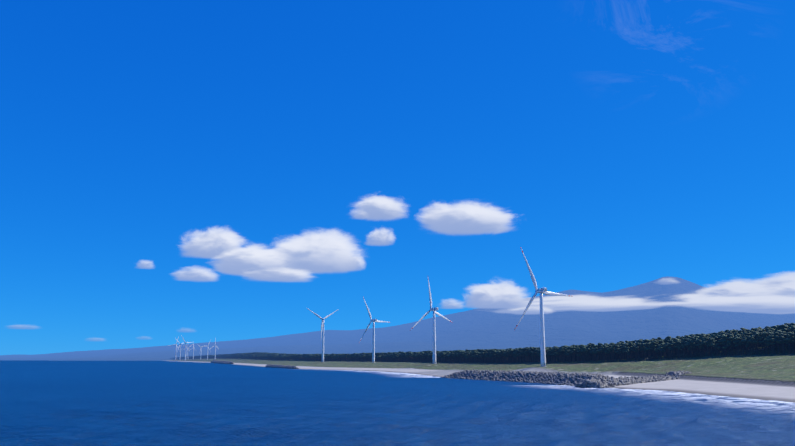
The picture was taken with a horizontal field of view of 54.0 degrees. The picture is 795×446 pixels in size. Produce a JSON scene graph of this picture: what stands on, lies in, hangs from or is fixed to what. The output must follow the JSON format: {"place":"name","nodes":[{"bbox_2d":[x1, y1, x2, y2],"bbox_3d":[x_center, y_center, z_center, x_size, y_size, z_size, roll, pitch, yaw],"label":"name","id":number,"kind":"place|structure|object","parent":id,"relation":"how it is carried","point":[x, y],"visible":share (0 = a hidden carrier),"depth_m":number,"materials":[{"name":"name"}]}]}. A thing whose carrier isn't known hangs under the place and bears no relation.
{"place":"outdoors","nodes":[
{"label":"outdoors","id":0,"kind":"place"},
{"bbox_2d":[48,341,514,360],"bbox_3d":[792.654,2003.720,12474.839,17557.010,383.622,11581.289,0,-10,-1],"label":"foothill ridge","id":1,"kind":"structure","parent":0,"point":[416,346],"depth_m":14149.37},
{"bbox_2d":[0,360,794,445],"bbox_3d":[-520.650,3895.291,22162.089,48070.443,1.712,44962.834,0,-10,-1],"label":"sea","id":2,"kind":"structure","parent":0,"point":[106,403],"depth_m":202.90,"materials":[{"name":"liquid"}]},
{"bbox_2d":[0,276,794,359],"bbox_3d":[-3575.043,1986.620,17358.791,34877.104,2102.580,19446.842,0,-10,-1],"label":"mountain","id":3,"kind":"structure","parent":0,"point":[664,307],"depth_m":16782.48,"materials":[{"name":"blue stone"}]},
{"bbox_2d":[0,0,794,354],"label":"sky","id":4,"kind":"structure","parent":0,"point":[200,171],"materials":[{"name":"blue"}]},
{"bbox_2d":[165,344,794,402],"bbox_3d":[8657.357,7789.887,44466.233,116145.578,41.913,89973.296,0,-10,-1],"label":"ground sheet","id":5,"kind":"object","parent":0,"point":[766,376],"visible":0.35,"depth_m":547.12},
{"bbox_2d":[181,335,190,359],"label":"turbine","id":6,"kind":"object","parent":5,"relation":"on","point":[185,347],"visible":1,"depth_m":3226.56,"materials":[{"name":"white metal"}]},
{"bbox_2d":[307,308,336,361],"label":"turbine","id":7,"kind":"object","parent":5,"relation":"on","point":[322,332],"visible":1,"depth_m":1479.68,"materials":[{"name":"white metal"}]},
{"bbox_2d":[360,297,385,362],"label":"turbine","id":8,"kind":"object","parent":5,"relation":"on","point":[373,341],"visible":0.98,"depth_m":1198.37,"materials":[{"name":"white metal"}]},
{"bbox_2d":[411,279,452,363],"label":"turbine","id":9,"kind":"object","parent":5,"relation":"on","point":[434,309],"visible":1,"depth_m":927.00,"materials":[{"name":"white metal"}]},
{"bbox_2d":[211,360,691,387],"bbox_3d":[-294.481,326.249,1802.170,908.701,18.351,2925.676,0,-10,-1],"label":"rock breakwater","id":10,"kind":"object","parent":5,"relation":"on","point":[585,380],"visible":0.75,"depth_m":447.10,"materials":[{"name":"stone"}]},
{"bbox_2d":[170,323,794,362],"bbox_3d":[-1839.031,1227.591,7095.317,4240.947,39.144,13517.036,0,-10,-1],"label":"forest pine","id":11,"kind":"object","parent":5,"relation":"on","point":[782,335],"visible":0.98,"depth_m":694.87,"materials":[{"name":"green plant"}]},
{"bbox_2d":[514,247,569,366],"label":"turbine","id":12,"kind":"object","parent":5,"relation":"on","point":[542,291],"visible":0.98,"depth_m":664.81,"materials":[{"name":"white metal"}]}
]}

